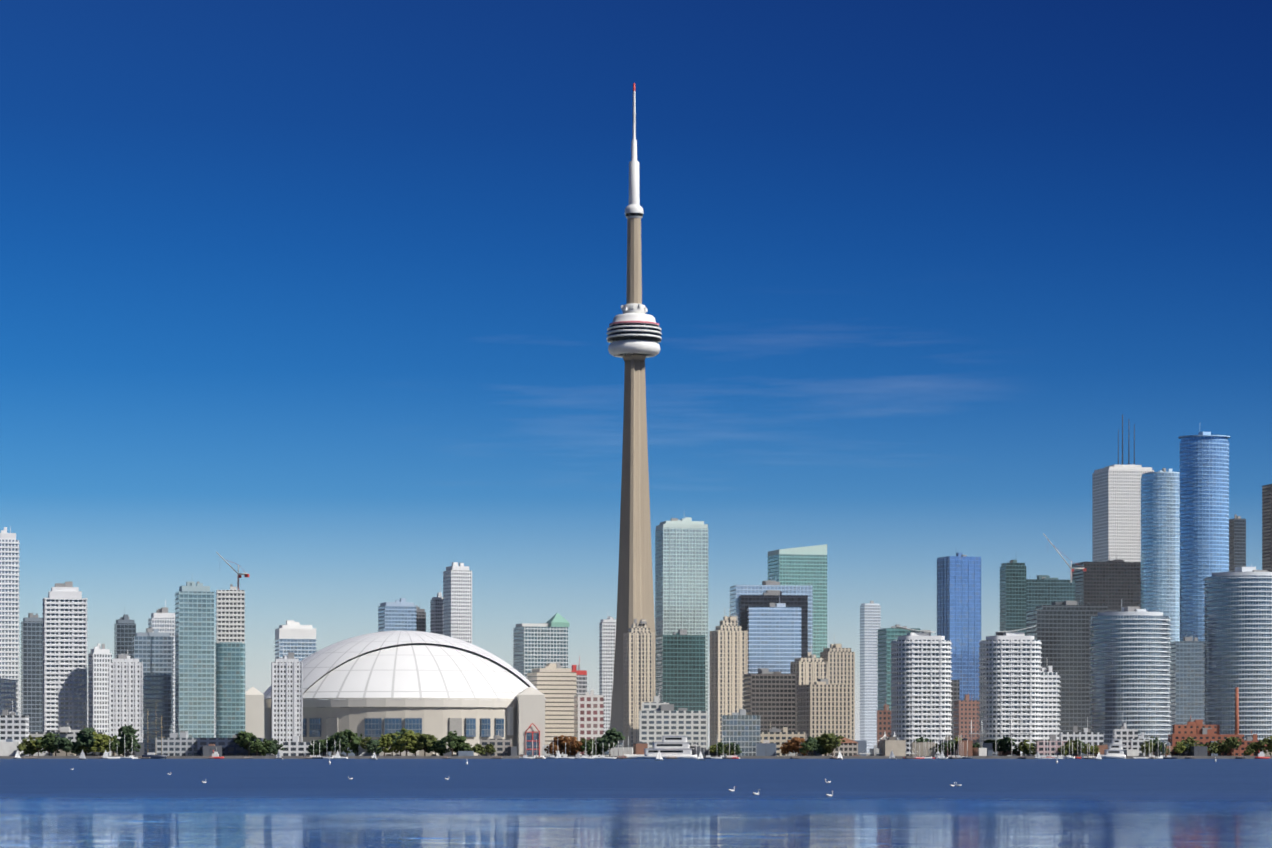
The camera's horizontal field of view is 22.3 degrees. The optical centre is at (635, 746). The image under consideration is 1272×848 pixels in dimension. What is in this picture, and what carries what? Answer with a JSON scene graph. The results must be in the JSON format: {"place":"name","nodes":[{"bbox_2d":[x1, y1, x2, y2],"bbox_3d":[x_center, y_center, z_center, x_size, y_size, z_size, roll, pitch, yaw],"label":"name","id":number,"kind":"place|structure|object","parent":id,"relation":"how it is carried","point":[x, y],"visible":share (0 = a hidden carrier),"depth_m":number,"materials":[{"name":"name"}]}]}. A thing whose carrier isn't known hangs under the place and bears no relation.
{"place":"outdoors","nodes":[
{"label":"outdoors","id":0,"kind":"place"},
{"bbox_2d":[0,759,1271,847],"bbox_3d":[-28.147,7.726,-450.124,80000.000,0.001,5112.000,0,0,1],"label":"lake water","id":1,"kind":"structure","parent":0,"point":[664,803],"depth_m":440.44,"materials":[{"name":"liquid"}]},
{"bbox_2d":[142,716,169,758],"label":"tall ship","id":2,"kind":"object","parent":1,"relation":"on","point":[154,756],"visible":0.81,"depth_m":2088.08,"materials":[{"name":"white wood"}]},
{"bbox_2d":[109,734,1177,758],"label":"sailboats","id":3,"kind":"object","parent":1,"relation":"on","point":[585,756],"visible":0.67,"depth_m":2082.36,"materials":[{"name":"white paint"}]},
{"bbox_2d":[623,733,696,758],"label":"white yacht","id":4,"kind":"object","parent":1,"relation":"on","point":[678,747],"visible":0.96,"depth_m":2076.55,"materials":[{"name":"paint"}]},
{"bbox_2d":[1096,736,1125,758],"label":"yacht","id":5,"kind":"object","parent":1,"relation":"on","point":[1115,750],"visible":0.96,"depth_m":2077.51,"materials":[{"name":"paint"}]},
{"bbox_2d":[0,20,1271,754],"bbox_3d":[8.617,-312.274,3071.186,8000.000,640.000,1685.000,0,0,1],"label":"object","id":6,"kind":"object","parent":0,"point":[588,660],"visible":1,"depth_m":3196.20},
{"bbox_2d":[0,0,1271,746],"label":"sky","id":7,"kind":"structure","parent":0,"point":[1124,72],"materials":[{"name":"blue"}]},
{"bbox_2d":[739,590,807,657],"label":"building","id":8,"kind":"structure","parent":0,"point":[767,598],"depth_m":2701.54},
{"bbox_2d":[747,603,800,673],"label":"office building","id":9,"kind":"structure","parent":8,"relation":"attached to","point":[780,615],"depth_m":2691.02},
{"bbox_2d":[760,725,804,755],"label":"low-rise building","id":10,"kind":"structure","parent":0,"point":[778,737],"depth_m":2168.08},
{"bbox_3d":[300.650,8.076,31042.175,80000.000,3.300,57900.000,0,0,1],"label":"ground","id":11,"kind":"structure","parent":0,"visible":0},
{"bbox_2d":[0,526,19,714],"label":"pale tower","id":12,"kind":"structure","parent":11,"relation":"on","point":[9,616],"depth_m":2342.85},
{"bbox_2d":[0,700,28,755],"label":"white office","id":13,"kind":"structure","parent":11,"relation":"on","point":[14,726],"depth_m":2127.42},
{"bbox_2d":[17,735,40,755],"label":"tree","id":14,"kind":"object","parent":11,"relation":"on","point":[27,749],"visible":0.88,"depth_m":2111.69,"materials":[{"name":"green plant"}]},
{"bbox_2d":[21,613,42,731],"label":"skyscraper","id":15,"kind":"structure","parent":11,"relation":"on","point":[31,664],"depth_m":2471.96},
{"bbox_2d":[35,732,58,755],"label":"tree","id":16,"kind":"object","parent":11,"relation":"on","point":[48,737],"visible":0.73,"depth_m":2107.42,"materials":[{"name":"green plant"}]},
{"bbox_2d":[53,737,75,755],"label":"tree","id":17,"kind":"object","parent":11,"relation":"on","point":[66,746],"visible":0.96,"depth_m":2104.53,"materials":[{"name":"green plant"}]},
{"bbox_2d":[42,581,87,731],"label":"apartment tower","id":18,"kind":"structure","parent":11,"relation":"on","point":[64,655],"depth_m":2287.07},
{"bbox_2d":[29,722,104,755],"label":"low-rise building","id":19,"kind":"structure","parent":11,"relation":"on","point":[67,732],"depth_m":2152.77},
{"bbox_2d":[71,727,99,755],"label":"tree","id":20,"kind":"object","parent":11,"relation":"on","point":[85,737],"visible":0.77,"depth_m":2107.24,"materials":[{"name":"green plant"}]},
{"bbox_2d":[79,731,108,755],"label":"tree","id":21,"kind":"object","parent":11,"relation":"on","point":[95,743],"visible":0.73,"depth_m":2105.92,"materials":[{"name":"green plant"}]},
{"bbox_2d":[88,644,111,755],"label":"high-rise building","id":22,"kind":"structure","parent":11,"relation":"on","point":[99,659],"depth_m":2272.93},
{"bbox_2d":[104,735,127,755],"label":"tree","id":23,"kind":"object","parent":11,"relation":"on","point":[112,747],"visible":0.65,"depth_m":2110.93,"materials":[{"name":"green plant"}]},
{"bbox_2d":[114,615,135,658],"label":"high-rise building","id":24,"kind":"structure","parent":11,"relation":"on","point":[124,633],"depth_m":2512.40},
{"bbox_2d":[109,650,142,755],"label":"apartment tower","id":25,"kind":"structure","parent":11,"relation":"on","point":[125,689],"depth_m":2188.78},
{"bbox_2d":[116,725,137,755],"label":"tree","id":26,"kind":"object","parent":11,"relation":"on","point":[128,731],"visible":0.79,"depth_m":2112.16,"materials":[{"name":"green plant"}]},
{"bbox_2d":[132,628,172,754],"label":"building","id":27,"kind":"structure","parent":11,"relation":"on","point":[152,651],"depth_m":2386.87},
{"bbox_2d":[148,607,174,732],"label":"building","id":28,"kind":"structure","parent":11,"relation":"on","point":[161,621],"depth_m":2591.41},
{"bbox_2d":[155,731,196,755],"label":"building","id":29,"kind":"structure","parent":11,"relation":"on","point":[174,744],"depth_m":2122.48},
{"bbox_2d":[175,581,214,737],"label":"skyscraper","id":30,"kind":"structure","parent":11,"relation":"on","point":[194,659],"depth_m":2287.78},
{"bbox_2d":[215,642,245,737],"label":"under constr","id":31,"kind":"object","parent":11,"relation":"on","point":[230,684],"depth_m":2338.50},
{"bbox_2d":[216,584,244,642],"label":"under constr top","id":32,"kind":"object","parent":31,"relation":"on","point":[230,615],"depth_m":2339.05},
{"bbox_2d":[197,734,263,755],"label":"navy shed","id":33,"kind":"structure","parent":11,"relation":"on","point":[230,747],"depth_m":2115.26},
{"bbox_2d":[234,731,259,755],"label":"tree","id":34,"kind":"object","parent":11,"relation":"on","point":[244,739],"visible":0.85,"depth_m":2106.82,"materials":[{"name":"green plant"}]},
{"bbox_2d":[271,650,302,755],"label":"apartment tower","id":35,"kind":"structure","parent":11,"relation":"on","point":[286,698],"depth_m":2188.53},
{"bbox_2d":[275,620,316,661],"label":"high-rise building","id":36,"kind":"structure","parent":11,"relation":"on","point":[291,628],"depth_m":2834.84,"materials":[{"name":"paint"}]},
{"bbox_2d":[281,736,311,755],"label":"building","id":37,"kind":"structure","parent":11,"relation":"on","point":[296,746],"depth_m":2113.14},
{"bbox_2d":[307,740,326,755],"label":"tree","id":38,"kind":"object","parent":11,"relation":"on","point":[316,749],"visible":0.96,"depth_m":2103.83,"materials":[{"name":"green plant"}]},
{"bbox_2d":[330,733,348,751],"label":"tree","id":39,"kind":"object","parent":11,"relation":"on","point":[336,743],"visible":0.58,"depth_m":2104.51,"materials":[{"name":"green plant"}]},
{"bbox_2d":[331,729,361,755],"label":"tree","id":40,"kind":"object","parent":11,"relation":"on","point":[352,737],"visible":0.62,"depth_m":2108.51,"materials":[{"name":"green plant"}]},
{"bbox_2d":[366,739,381,754],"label":"tree","id":41,"kind":"object","parent":11,"relation":"on","point":[372,747],"visible":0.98,"depth_m":2101.87,"materials":[{"name":"green plant"}]},
{"bbox_2d":[377,734,394,755],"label":"tree","id":42,"kind":"object","parent":11,"relation":"on","point":[385,743],"visible":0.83,"depth_m":2106.40,"materials":[{"name":"green plant"}]},
{"bbox_2d":[245,687,544,755],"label":"stadium podium","id":43,"kind":"object","parent":11,"relation":"on","point":[519,721],"depth_m":2354.22,"materials":[{"name":"concrete"}]},
{"bbox_2d":[264,630,545,699],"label":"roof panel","id":44,"kind":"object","parent":43,"relation":"on","point":[325,661],"depth_m":2405.67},
{"bbox_2d":[303,645,527,699],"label":"stadium roof","id":45,"kind":"structure","parent":44,"relation":"attached to","point":[419,671],"depth_m":2365.36,"materials":[{"name":"metal"}]},
{"bbox_2d":[378,598,416,631],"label":"high-rise building","id":46,"kind":"structure","parent":11,"relation":"on","point":[389,613],"depth_m":2935.80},
{"bbox_2d":[391,728,419,755],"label":"tree","id":47,"kind":"object","parent":11,"relation":"on","point":[408,737],"visible":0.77,"depth_m":2108.42,"materials":[{"name":"green plant"}]},
{"bbox_2d":[416,606,425,631],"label":"building","id":48,"kind":"structure","parent":11,"relation":"on","point":[420,616],"depth_m":3041.53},
{"bbox_2d":[413,734,437,755],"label":"tree","id":49,"kind":"object","parent":11,"relation":"on","point":[424,741],"visible":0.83,"depth_m":2107.20,"materials":[{"name":"green plant"}]},
{"bbox_2d":[430,585,442,634],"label":"building","id":50,"kind":"structure","parent":11,"relation":"on","point":[436,603],"depth_m":3019.83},
{"bbox_2d":[437,730,465,755],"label":"tree","id":51,"kind":"object","parent":11,"relation":"on","point":[453,737],"visible":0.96,"depth_m":2100.85,"materials":[{"name":"green plant"}]},
{"bbox_2d":[443,562,471,643],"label":"high-rise building","id":52,"kind":"structure","parent":11,"relation":"on","point":[454,606],"depth_m":2986.91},
{"bbox_2d":[480,731,511,755],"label":"pier building","id":53,"kind":"structure","parent":11,"relation":"on","point":[501,746],"depth_m":2116.53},
{"bbox_2d":[513,623,567,676],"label":"office building","id":54,"kind":"structure","parent":11,"relation":"on","point":[525,635],"depth_m":2880.03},
{"bbox_2d":[516,612,569,626],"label":"pyramid roof","id":55,"kind":"structure","parent":54,"relation":"on","point":[559,621],"depth_m":2887.71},
{"bbox_2d":[527,663,576,754],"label":"building","id":56,"kind":"structure","parent":11,"relation":"on","point":[545,681],"depth_m":2483.17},
{"bbox_2d":[548,735,569,753],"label":"tree","id":57,"kind":"object","parent":11,"relation":"on","point":[555,743],"visible":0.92,"depth_m":2108.76,"materials":[{"name":"brown plant"}]},
{"bbox_2d":[572,656,586,694],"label":"building","id":58,"kind":"structure","parent":11,"relation":"on","point":[581,682],"depth_m":2550.25,"materials":[{"name":"paint"}]},
{"bbox_2d":[574,690,603,754],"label":"apartment building","id":59,"kind":"structure","parent":11,"relation":"on","point":[585,705],"depth_m":2436.53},
{"bbox_2d":[581,738,598,755],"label":"tree","id":60,"kind":"object","parent":11,"relation":"on","point":[588,744],"visible":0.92,"depth_m":2103.83,"materials":[{"name":"green plant"}]},
{"bbox_2d":[599,612,615,733],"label":"building","id":61,"kind":"structure","parent":11,"relation":"on","point":[607,664],"depth_m":3037.90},
{"bbox_2d":[595,728,625,755],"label":"tree","id":62,"kind":"object","parent":11,"relation":"on","point":[608,738],"visible":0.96,"depth_m":2102.18,"materials":[{"name":"green plant"}]},
{"bbox_2d":[604,83,661,754],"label":"observation tower","id":63,"kind":"structure","parent":11,"relation":"on","point":[634,344],"depth_m":2690.55,"materials":[{"name":"concrete"}]},
{"bbox_2d":[0,737,1271,758],"bbox_3d":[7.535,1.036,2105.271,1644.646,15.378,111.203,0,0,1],"label":"waterfront clutter","id":64,"kind":"object","parent":11,"relation":"on","point":[8,747],"visible":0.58,"depth_m":2115.55,"materials":[{"name":"paint"}]},
{"bbox_2d":[0,756,1271,758],"bbox_3d":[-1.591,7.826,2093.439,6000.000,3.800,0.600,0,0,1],"label":"sea wall","id":65,"kind":"structure","parent":11,"relation":"on","point":[517,757],"depth_m":2094.02,"materials":[{"name":"concrete"}]},
{"bbox_2d":[623,619,654,746],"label":"building","id":66,"kind":"structure","parent":11,"relation":"on","point":[634,679],"depth_m":2546.36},
{"bbox_2d":[639,704,707,749],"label":"building","id":67,"kind":"structure","parent":11,"relation":"on","point":[668,720],"depth_m":2185.39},
{"bbox_2d":[642,691,668,710],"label":"rooftop structure","id":68,"kind":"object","parent":67,"relation":"on","point":[655,704],"depth_m":2197.98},
{"bbox_2d":[655,629,704,710],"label":"building","id":69,"kind":"structure","parent":11,"relation":"on","point":[679,651],"depth_m":2580.21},
{"bbox_2d":[655,517,707,710],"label":"skyscraper","id":70,"kind":"structure","parent":11,"relation":"on","point":[669,546],"depth_m":2928.00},
{"bbox_2d":[710,616,747,746],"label":"high-rise building","id":71,"kind":"structure","parent":11,"relation":"on","point":[726,698],"depth_m":2484.83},
{"bbox_2d":[722,709,759,755],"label":"office building","id":72,"kind":"structure","parent":11,"relation":"on","point":[741,728],"depth_m":2156.58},
{"bbox_2d":[744,668,795,731],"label":"office building","id":73,"kind":"structure","parent":11,"relation":"on","point":[769,698],"depth_m":2360.06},
{"bbox_2d":[730,581,812,653],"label":"office building","id":74,"kind":"structure","parent":11,"relation":"on","point":[771,585],"depth_m":2709.09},
{"bbox_2d":[786,737,805,755],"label":"tree","id":75,"kind":"object","parent":11,"relation":"on","point":[794,742],"visible":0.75,"depth_m":2107.22,"materials":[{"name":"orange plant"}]},
{"bbox_2d":[768,554,827,657],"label":"skyscraper","id":76,"kind":"structure","parent":11,"relation":"on","point":[786,562],"depth_m":3027.00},
{"bbox_2d":[768,544,826,555],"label":"slanted roof","id":77,"kind":"structure","parent":76,"relation":"on","point":[817,550],"depth_m":3025.54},
{"bbox_2d":[790,652,827,731],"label":"building","id":78,"kind":"structure","parent":11,"relation":"on","point":[801,671],"depth_m":2404.62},
{"bbox_2d":[798,679,849,755],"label":"building","id":79,"kind":"structure","parent":11,"relation":"on","point":[823,706],"depth_m":2311.50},
{"bbox_2d":[824,733,844,755],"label":"tree","id":80,"kind":"object","parent":11,"relation":"on","point":[832,741],"visible":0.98,"depth_m":2104.23,"materials":[{"name":"green plant"}]},
{"bbox_2d":[820,644,854,739],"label":"building","id":81,"kind":"structure","parent":11,"relation":"on","point":[846,656],"depth_m":2505.19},
{"bbox_2d":[828,743,857,755],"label":"house","id":82,"kind":"structure","parent":11,"relation":"on","point":[847,749],"depth_m":2116.63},
{"bbox_2d":[860,601,880,752],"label":"building","id":83,"kind":"structure","parent":11,"relation":"on","point":[868,629],"depth_m":3584.23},
{"bbox_2d":[877,703,890,748],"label":"building","id":84,"kind":"structure","parent":11,"relation":"on","point":[883,722],"depth_m":2288.89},
{"bbox_2d":[877,624,920,709],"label":"building","id":85,"kind":"structure","parent":11,"relation":"on","point":[888,633],"depth_m":2631.79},
{"bbox_2d":[890,630,951,755],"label":"apartment tower","id":86,"kind":"structure","parent":11,"relation":"on","point":[921,686],"depth_m":2226.98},
{"bbox_2d":[951,680,959,739],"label":"high-rise building","id":87,"kind":"structure","parent":11,"relation":"on","point":[956,691],"depth_m":2481.42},
{"bbox_2d":[937,553,980,699],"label":"skyscraper","id":88,"kind":"structure","parent":11,"relation":"on","point":[963,582],"depth_m":2730.67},
{"bbox_2d":[954,694,979,754],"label":"apartment building","id":89,"kind":"structure","parent":11,"relation":"on","point":[968,714],"depth_m":2403.64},
{"bbox_2d":[993,736,1014,755],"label":"tree","id":90,"kind":"object","parent":11,"relation":"on","point":[1004,742],"visible":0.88,"depth_m":2129.20,"materials":[{"name":"green plant"}]},
{"bbox_2d":[979,632,1041,755],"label":"apartment tower","id":91,"kind":"structure","parent":11,"relation":"on","point":[1010,681],"depth_m":2226.12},
{"bbox_2d":[1000,560,1025,635],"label":"dark teal tower","id":92,"kind":"structure","parent":11,"relation":"on","point":[1012,597],"depth_m":2933.08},
{"bbox_2d":[1018,739,1035,754],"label":"tree","id":93,"kind":"object","parent":11,"relation":"on","point":[1027,748],"visible":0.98,"depth_m":2127.11,"materials":[{"name":"green plant"}]},
{"bbox_2d":[1026,575,1074,610],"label":"office building","id":94,"kind":"structure","parent":11,"relation":"on","point":[1039,593],"depth_m":2977.77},
{"bbox_2d":[1041,666,1060,740],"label":"apartment tower","id":95,"kind":"structure","parent":11,"relation":"on","point":[1050,682],"depth_m":2245.04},
{"bbox_2d":[1036,734,1071,755],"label":"low-rise building","id":96,"kind":"structure","parent":11,"relation":"on","point":[1054,745],"depth_m":2111.18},
{"bbox_2d":[1026,597,1116,731],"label":"building","id":97,"kind":"structure","parent":11,"relation":"on","point":[1078,632],"depth_m":2493.91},
{"bbox_2d":[1059,717,1103,754],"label":"low-rise building","id":98,"kind":"structure","parent":11,"relation":"on","point":[1083,735],"depth_m":2136.42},
{"bbox_2d":[1072,556,1140,611],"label":"office building","id":99,"kind":"structure","parent":11,"relation":"on","point":[1087,587],"depth_m":3021.12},
{"bbox_2d":[1092,462,1153,561],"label":"skyscraper","id":100,"kind":"structure","parent":11,"relation":"on","point":[1124,507],"depth_m":3314.74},
{"bbox_2d":[1105,415,1140,467],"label":"antennas","id":101,"kind":"object","parent":100,"relation":"on","point":[1122,465],"depth_m":3338.09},
{"bbox_2d":[1113,723,1137,748],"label":"building","id":102,"kind":"structure","parent":11,"relation":"on","point":[1124,734],"depth_m":2156.41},
{"bbox_2d":[1089,606,1170,754],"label":"high-rise building","id":103,"kind":"structure","parent":11,"relation":"on","point":[1130,666],"depth_m":2321.88,"materials":[{"name":"glass"}]},
{"bbox_2d":[1130,732,1150,755],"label":"low-rise building","id":104,"kind":"structure","parent":11,"relation":"on","point":[1136,743],"depth_m":2126.95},
{"bbox_2d":[1140,468,1179,641],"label":"skyscraper","id":105,"kind":"structure","parent":11,"relation":"on","point":[1157,530],"depth_m":2794.72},
{"bbox_2d":[1170,629,1204,733],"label":"high-rise building","id":106,"kind":"structure","parent":11,"relation":"on","point":[1177,658],"depth_m":2577.23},
{"bbox_2d":[1173,715,1219,733],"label":"brick factory","id":107,"kind":"structure","parent":11,"relation":"on","point":[1191,726],"depth_m":2160.35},
{"bbox_2d":[1178,432,1229,640],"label":"skyscraper","id":108,"kind":"structure","parent":11,"relation":"on","point":[1209,474],"depth_m":2734.55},
{"bbox_2d":[1168,728,1243,755],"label":"brick factory","id":109,"kind":"structure","parent":11,"relation":"on","point":[1204,735],"depth_m":2140.34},
{"bbox_2d":[1224,736,1241,755],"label":"tree","id":110,"kind":"object","parent":11,"relation":"on","point":[1233,743],"visible":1,"depth_m":2098.18,"materials":[{"name":"green plant"}]},
{"bbox_2d":[1235,687,1238,733],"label":"brick chimney","id":111,"kind":"object","parent":11,"relation":"on","point":[1236,710],"visible":0.66,"depth_m":2153.57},
{"bbox_2d":[1203,565,1271,740],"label":"high-rise building","id":112,"kind":"structure","parent":11,"relation":"on","point":[1238,627],"depth_m":2318.21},
{"bbox_2d":[1229,514,1245,571],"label":"skyscraper","id":113,"kind":"structure","parent":11,"relation":"on","point":[1237,540],"depth_m":3232.90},
{"bbox_2d":[1231,729,1266,755],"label":"brick wing","id":114,"kind":"structure","parent":11,"relation":"on","point":[1248,741],"depth_m":2134.62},
{"bbox_2d":[1262,484,1271,571],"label":"skyscraper","id":115,"kind":"structure","parent":11,"relation":"on","point":[1267,525],"depth_m":3132.58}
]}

